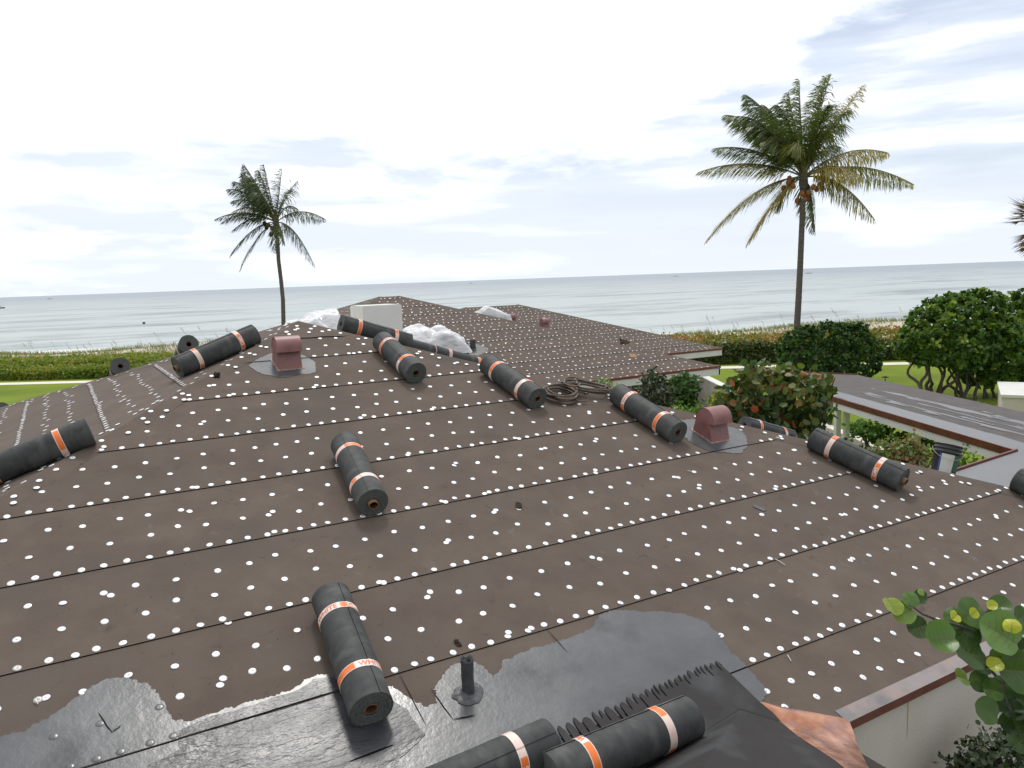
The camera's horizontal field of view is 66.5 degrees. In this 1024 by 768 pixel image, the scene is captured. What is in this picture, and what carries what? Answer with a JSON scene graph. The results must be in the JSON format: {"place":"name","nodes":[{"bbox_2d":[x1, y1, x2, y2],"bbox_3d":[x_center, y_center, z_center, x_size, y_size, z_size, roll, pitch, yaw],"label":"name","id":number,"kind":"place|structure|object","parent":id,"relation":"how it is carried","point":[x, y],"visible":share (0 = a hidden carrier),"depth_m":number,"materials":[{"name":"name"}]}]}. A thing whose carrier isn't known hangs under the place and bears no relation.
{"place":"outdoors","nodes":[
{"label":"outdoors","id":0,"kind":"place"},
{"bbox_2d":[130,296,723,402],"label":"house","id":1,"kind":"structure","parent":0,"point":[561,347],"depth_m":23.80,"materials":[{"name":"fabric"}]},
{"bbox_2d":[285,308,339,329],"bbox_3d":[-5.649,-1.610,22.047,2.053,1.010,1.302,-2,8,-1],"label":"plastic sheet","id":2,"kind":"object","parent":1,"relation":"on","point":[329,318],"visible":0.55,"depth_m":21.85,"materials":[{"name":"white plastic"}]},
{"bbox_2d":[403,323,471,352],"bbox_3d":[-2.266,-1.312,22.359,2.259,0.830,1.263,-2,8,-1],"label":"plastic sheet","id":3,"kind":"object","parent":1,"relation":"on","point":[441,336],"visible":0.73,"depth_m":21.97,"materials":[{"name":"white plastic"}]},
{"bbox_2d":[467,339,487,355],"bbox_3d":[-1.125,-1.062,22.355,0.986,0.432,0.841,-6,9,-30],"label":"vent pipe","id":4,"kind":"object","parent":1,"relation":"on","point":[477,349],"visible":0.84,"depth_m":22.30,"materials":[{"name":"black"}]},
{"bbox_2d":[475,306,511,319],"bbox_3d":[-0.855,-2.400,28.457,1.924,0.902,1.250,-2,8,-1],"label":"plastic sheet","id":5,"kind":"object","parent":1,"relation":"on","point":[489,311],"visible":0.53,"depth_m":27.96,"materials":[{"name":"white plastic"}]},
{"bbox_2d":[509,314,516,320],"bbox_3d":[-0.029,-2.401,28.791,0.304,0.380,0.358,-6,9,-30],"label":"roof vent","id":6,"kind":"object","parent":1,"relation":"on","point":[513,316],"visible":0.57,"depth_m":28.68,"materials":[{"name":"metal"}]},
{"bbox_2d":[538,318,549,327],"bbox_3d":[1.185,-2.236,28.793,0.304,0.380,0.358,-6,9,-30],"label":"roof vent","id":7,"kind":"object","parent":1,"relation":"on","point":[544,322],"visible":0.95,"depth_m":28.69,"materials":[{"name":"red metal"}]},
{"bbox_2d":[619,338,629,344],"bbox_3d":[3.527,-1.347,24.507,0.314,0.263,0.434,-2,8,4],"label":"felt scrap","id":8,"kind":"object","parent":1,"relation":"on","point":[623,341],"visible":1,"depth_m":24.42,"materials":[{"name":"black"}]},
{"bbox_2d":[627,385,639,391],"bbox_3d":[3.054,0.842,22.908,1.742,1.810,0.100,-6,9,-30],"label":"window","id":9,"kind":"structure","parent":1,"relation":"in","point":[631,387],"depth_m":23.13,"materials":[{"name":"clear glass"}]},
{"bbox_2d":[0,362,909,384],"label":"garden path","id":10,"kind":"structure","parent":0,"point":[722,367],"depth_m":51.43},
{"bbox_2d":[0,316,945,365],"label":"dune","id":11,"kind":"structure","parent":0,"point":[899,323],"depth_m":59.92,"materials":[{"name":"green plant"}]},
{"bbox_2d":[24,308,1013,352],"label":"sea oats","id":12,"kind":"object","parent":11,"relation":"on","point":[273,326],"visible":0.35,"depth_m":63.12,"materials":[{"name":"plant"}]},
{"bbox_2d":[0,359,1018,466],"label":"lawn","id":13,"kind":"structure","parent":0,"point":[13,394],"depth_m":42.77,"materials":[{"name":"green plant"}]},
{"bbox_2d":[0,350,174,380],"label":"hedge","id":14,"kind":"object","parent":13,"relation":"on","point":[72,366],"visible":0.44,"depth_m":55.53,"materials":[{"name":"green plant"}]},
{"bbox_2d":[215,164,326,324],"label":"coconut palm","id":15,"kind":"object","parent":13,"relation":"on","point":[257,196],"visible":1,"depth_m":46.85,"materials":[{"name":"green plant"}]},
{"bbox_2d":[0,321,1023,767],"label":"house","id":16,"kind":"structure","parent":13,"relation":"on","point":[176,551],"depth_m":5.83,"materials":[{"name":"fabric"}]},
{"bbox_2d":[0,418,95,482],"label":"roofing roll","id":17,"kind":"object","parent":16,"relation":"on","point":[41,450],"visible":1,"depth_m":6.53,"materials":[{"name":"black"}]},
{"bbox_2d":[109,357,129,375],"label":"roofing roll","id":18,"kind":"object","parent":16,"relation":"on","point":[118,365],"visible":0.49,"depth_m":11.01,"materials":[{"name":"black"}]},
{"bbox_2d":[173,335,198,356],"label":"roofing roll","id":19,"kind":"object","parent":16,"relation":"on","point":[187,343],"visible":0.45,"depth_m":10.59,"materials":[{"name":"black"}]},
{"bbox_2d":[171,324,260,376],"bbox_3d":[-3.431,-0.395,9.086,0.261,0.251,1.070,0,24,47],"label":"roofing roll","id":20,"kind":"object","parent":16,"relation":"on","point":[190,361],"visible":1,"depth_m":8.97,"materials":[{"name":"black"}]},
{"bbox_2d":[212,372,220,377],"bbox_3d":[-3.167,-0.094,8.369,0.074,0.062,0.145,-4,8,-15],"label":"felt scrap","id":21,"kind":"object","parent":16,"relation":"on","point":[217,375],"visible":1,"depth_m":8.35,"materials":[{"name":"black"}]},
{"bbox_2d":[270,335,304,370],"bbox_3d":[-2.559,-0.356,8.860,0.304,0.380,0.358,-6,9,-30],"label":"roof vent","id":22,"kind":"object","parent":16,"relation":"on","point":[286,353],"visible":1,"depth_m":8.75,"materials":[{"name":"metal"}]},
{"bbox_2d":[312,582,392,726],"bbox_3d":[-0.999,1.627,4.806,0.260,0.246,1.001,-4,26,-26],"label":"roofing roll","id":23,"kind":"object","parent":16,"relation":"on","point":[361,680],"visible":1,"depth_m":4.62,"materials":[{"name":"black rubber"}]},
{"bbox_2d":[331,432,387,514],"bbox_3d":[-1.324,0.750,6.714,0.261,0.251,1.070,-4,26,-25],"label":"roofing roll","id":24,"kind":"object","parent":16,"relation":"on","point":[366,489],"visible":1,"depth_m":6.50,"materials":[{"name":"black rubber"}]},
{"bbox_2d":[337,315,412,346],"bbox_3d":[-1.835,-0.685,10.523,1.002,0.254,0.260,15,-2,-31],"label":"roofing roll","id":25,"kind":"object","parent":16,"relation":"on","point":[356,326],"visible":0.69,"depth_m":10.36,"materials":[{"name":"black"}]},
{"bbox_2d":[373,332,425,382],"bbox_3d":[-1.333,-0.327,9.183,0.260,0.254,1.002,-7,27,-31],"label":"roofing roll","id":26,"kind":"object","parent":16,"relation":"on","point":[405,363],"visible":1,"depth_m":8.97,"materials":[{"name":"black rubber"}]},
{"bbox_2d":[411,339,436,352],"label":"roofing roll","id":27,"kind":"object","parent":16,"relation":"on","point":[420,345],"visible":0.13,"depth_m":11.94,"materials":[{"name":"black"}]},
{"bbox_2d":[454,639,461,646],"bbox_3d":[-0.356,1.699,5.126,0.038,0.036,0.062,-6,9,-30],"label":"tar blob","id":28,"kind":"object","parent":16,"relation":"on","point":[457,643],"visible":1,"depth_m":5.12,"materials":[{"name":"black"}]},
{"bbox_2d":[436,345,482,362],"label":"roofing roll","id":29,"kind":"object","parent":16,"relation":"on","point":[452,353],"visible":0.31,"depth_m":12.20,"materials":[{"name":"black"}]},
{"bbox_2d":[452,654,483,705],"bbox_3d":[-0.270,1.777,4.729,0.210,0.265,0.164,-6,9,-30],"label":"vent pipe","id":30,"kind":"object","parent":16,"relation":"on","point":[468,691],"visible":1,"depth_m":4.71,"materials":[{"name":"black metal"}]},
{"bbox_2d":[425,718,560,767],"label":"roofing roll","id":31,"kind":"object","parent":16,"relation":"on","point":[525,746],"visible":0.79,"depth_m":4.14,"materials":[{"name":"black"}]},
{"bbox_2d":[479,355,546,407],"bbox_3d":[0.000,-0.038,8.947,0.263,0.247,1.008,-9,29,-34],"label":"roofing roll","id":32,"kind":"object","parent":16,"relation":"on","point":[516,384],"visible":1,"depth_m":8.78,"materials":[{"name":"black rubber"}]},
{"bbox_2d":[516,501,521,508],"bbox_3d":[0.059,1.050,6.753,0.052,0.047,0.092,-2,8,-2],"label":"tar blob","id":33,"kind":"object","parent":16,"relation":"on","point":[518,505],"visible":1,"depth_m":6.75,"materials":[{"name":"black"}]},
{"bbox_2d":[543,377,612,403],"bbox_3d":[0.726,0.063,9.107,0.909,0.246,0.503,-6,9,-30],"label":"hose","id":34,"kind":"object","parent":16,"relation":"on","point":[575,387],"visible":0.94,"depth_m":9.08,"materials":[{"name":"grey rubber"}]},
{"bbox_2d":[542,695,704,767],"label":"roofing roll","id":35,"kind":"object","parent":16,"relation":"on","point":[646,736],"visible":1,"depth_m":4.33,"materials":[{"name":"black"}]},
{"bbox_2d":[609,384,686,442],"bbox_3d":[1.488,0.312,8.610,0.260,0.246,1.001,-8,28,-32],"label":"roofing roll","id":36,"kind":"object","parent":16,"relation":"on","point":[665,424],"visible":1,"depth_m":8.46,"materials":[{"name":"black"}]},
{"bbox_2d":[690,405,732,443],"bbox_3d":[2.184,0.430,8.547,0.304,0.380,0.358,-6,9,-30],"label":"roof vent","id":37,"kind":"object","parent":16,"relation":"on","point":[710,425],"visible":1,"depth_m":8.44,"materials":[{"name":"pink metal"}]},
{"bbox_2d":[753,505,765,510],"bbox_3d":[2.294,1.149,7.239,0.113,0.042,0.052,3,9,32],"label":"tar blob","id":38,"kind":"object","parent":16,"relation":"on","point":[759,507],"visible":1,"depth_m":7.24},
{"bbox_2d":[737,416,797,436],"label":"roofing roll","id":39,"kind":"object","parent":16,"relation":"on","point":[754,422],"visible":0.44,"depth_m":10.98,"materials":[{"name":"black"}]},
{"bbox_2d":[807,428,909,490],"bbox_3d":[3.622,0.778,8.205,0.261,0.251,1.070,-13,31,-40],"label":"roofing roll","id":40,"kind":"object","parent":16,"relation":"on","point":[869,464],"visible":1,"depth_m":8.09,"materials":[{"name":"black"}]},
{"bbox_2d":[931,442,964,474],"bbox_3d":[5.048,0.890,9.091,0.324,0.372,0.325,15,-2,-31],"label":"bucket","id":41,"kind":"object","parent":16,"relation":"on","point":[946,457],"visible":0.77,"depth_m":8.98,"materials":[{"name":"black"}]},
{"bbox_2d":[1009,468,1023,495],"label":"roofing roll","id":42,"kind":"object","parent":16,"relation":"on","point":[1016,483],"visible":1,"depth_m":8.13,"materials":[{"name":"black"}]},
{"bbox_2d":[595,375,619,392],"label":"variegated bush","id":43,"kind":"object","parent":13,"relation":"on","point":[601,380],"visible":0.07,"depth_m":12.15,"materials":[{"name":"green plant"}]},
{"bbox_2d":[633,366,681,409],"bbox_3d":[3.257,1.470,17.672,1.263,3.762,1.098,-6,9,-30],"label":"bush","id":44,"kind":"object","parent":13,"relation":"on","point":[652,379],"visible":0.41,"depth_m":17.42,"materials":[{"name":"green plant"}]},
{"bbox_2d":[668,371,704,411],"bbox_3d":[4.141,1.411,18.751,0.932,3.523,0.964,4,10,37],"label":"dense shrub","id":45,"kind":"object","parent":13,"relation":"on","point":[690,387],"visible":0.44,"depth_m":18.38,"materials":[{"name":"green plant"}]},
{"bbox_2d":[669,400,703,413],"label":"leafy bush","id":46,"kind":"object","parent":13,"relation":"on","point":[690,410],"visible":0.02,"depth_m":12.48,"materials":[{"name":"green plant"}]},
{"bbox_2d":[704,389,735,406],"bbox_3d":[4.073,1.846,14.806,0.912,3.725,0.919,-2,8,4],"label":"flowering shrub","id":47,"kind":"object","parent":13,"relation":"on","point":[712,398],"visible":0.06,"depth_m":14.61,"materials":[{"name":"yellow plant"}]},
{"bbox_2d":[695,376,769,416],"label":"garden wall","id":48,"kind":"structure","parent":13,"relation":"on","point":[709,384],"depth_m":27.40,"materials":[{"name":"paint"}]},
{"bbox_2d":[713,358,838,438],"bbox_3d":[4.625,1.656,13.768,2.100,4.266,1.698,1,8,19],"label":"sea grape bush","id":49,"kind":"object","parent":13,"relation":"on","point":[780,404],"visible":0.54,"depth_m":13.28,"materials":[{"name":"green plant"}]},
{"bbox_2d":[696,74,914,361],"bbox_3d":[15.125,-7.900,40.086,11.402,15.594,4.702,-2,8,3],"label":"coconut palm","id":50,"kind":"object","parent":13,"relation":"on","point":[778,143],"visible":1,"depth_m":39.71,"materials":[{"name":"green plant"}]},
{"bbox_2d":[806,401,837,430],"bbox_3d":[5.683,1.950,14.728,0.709,3.420,0.669,-9,10,-42],"label":"green bush","id":51,"kind":"object","parent":13,"relation":"on","point":[828,409],"visible":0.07,"depth_m":14.46,"materials":[{"name":"green plant"}]},
{"bbox_2d":[774,319,885,377],"bbox_3d":[15.982,-1.566,39.376,5.366,3.425,3.492,-4,8,-12],"label":"round bush","id":52,"kind":"object","parent":13,"relation":"on","point":[831,344],"visible":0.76,"depth_m":38.62,"materials":[{"name":"green plant"}]},
{"bbox_2d":[661,323,1023,364],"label":"hedge","id":53,"kind":"object","parent":13,"relation":"on","point":[737,350],"visible":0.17,"depth_m":48.86,"materials":[{"name":"plant"}]},
{"bbox_2d":[790,431,894,455],"bbox_3d":[4.512,2.416,10.723,1.600,3.655,0.955,-3,8,-5],"label":"ivy planting","id":54,"kind":"object","parent":13,"relation":"on","point":[805,437],"depth_m":10.61,"materials":[{"name":"green plant"}]},
{"bbox_2d":[825,423,930,466],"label":"wall","id":55,"kind":"structure","parent":13,"relation":"on","point":[830,429],"depth_m":22.97,"materials":[{"name":"paint"}]},
{"bbox_2d":[738,368,1023,486],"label":"canopy","id":56,"kind":"object","parent":13,"relation":"on","point":[995,434],"visible":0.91,"depth_m":14.73,"materials":[{"name":"fabric"}]},
{"bbox_2d":[841,418,934,459],"bbox_3d":[7.529,2.069,15.627,1.869,2.839,0.836,-2,8,-1],"label":"green planting","id":57,"kind":"object","parent":13,"relation":"on","point":[874,433],"visible":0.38,"depth_m":15.39,"materials":[{"name":"green plant"}]},
{"bbox_2d":[867,428,932,468],"bbox_3d":[5.241,2.405,10.594,0.917,3.656,0.808,-6,9,-30],"label":"croton bush","id":58,"kind":"object","parent":13,"relation":"on","point":[901,450],"visible":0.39,"depth_m":10.33,"materials":[{"name":"green plant"}]},
{"bbox_2d":[886,287,1023,399],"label":"spreading tree","id":59,"kind":"object","parent":13,"relation":"on","point":[938,342],"visible":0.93,"depth_m":32.46,"materials":[{"name":"green plant"}]},
{"bbox_2d":[958,443,983,466],"bbox_3d":[6.658,2.446,11.687,0.640,3.177,0.503,-1,8,10],"label":"green clump","id":60,"kind":"object","parent":13,"relation":"on","point":[963,462],"visible":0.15,"depth_m":11.49,"materials":[{"name":"green plant"}]},
{"bbox_2d":[998,196,1023,258],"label":"fan palm","id":61,"kind":"object","parent":13,"relation":"on","point":[1020,205],"visible":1,"depth_m":24.20,"materials":[{"name":"green plant"}]},
{"label":"planting bed","id":62,"kind":"structure","parent":13,"relation":"on","visible":0},
{"bbox_2d":[883,589,1023,753],"bbox_3d":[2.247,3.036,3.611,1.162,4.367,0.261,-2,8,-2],"label":"sea grape tree","id":63,"kind":"object","parent":62,"relation":"on","point":[968,622],"visible":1,"depth_m":3.34,"materials":[{"name":"green plant"}]},
{"bbox_2d":[932,712,1023,767],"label":"ground shrub","id":64,"kind":"object","parent":62,"relation":"on","point":[981,756],"visible":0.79,"depth_m":5.20,"materials":[{"name":"green plant"}]},
{"bbox_2d":[0,261,1023,353],"bbox_3d":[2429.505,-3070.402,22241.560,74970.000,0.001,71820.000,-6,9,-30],"label":"sea","id":65,"kind":"structure","parent":0,"point":[687,302],"depth_m":313.20,"materials":[{"name":"liquid"}]},
{"bbox_2d":[0,0,1023,296],"label":"sky","id":66,"kind":"structure","parent":0,"point":[432,140],"materials":[{"name":"white"}]},
{"bbox_2d":[997,382,1023,411],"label":"white building","id":67,"kind":"structure","parent":0,"point":[1010,395],"depth_m":28.03,"materials":[{"name":"paint"}]}
]}

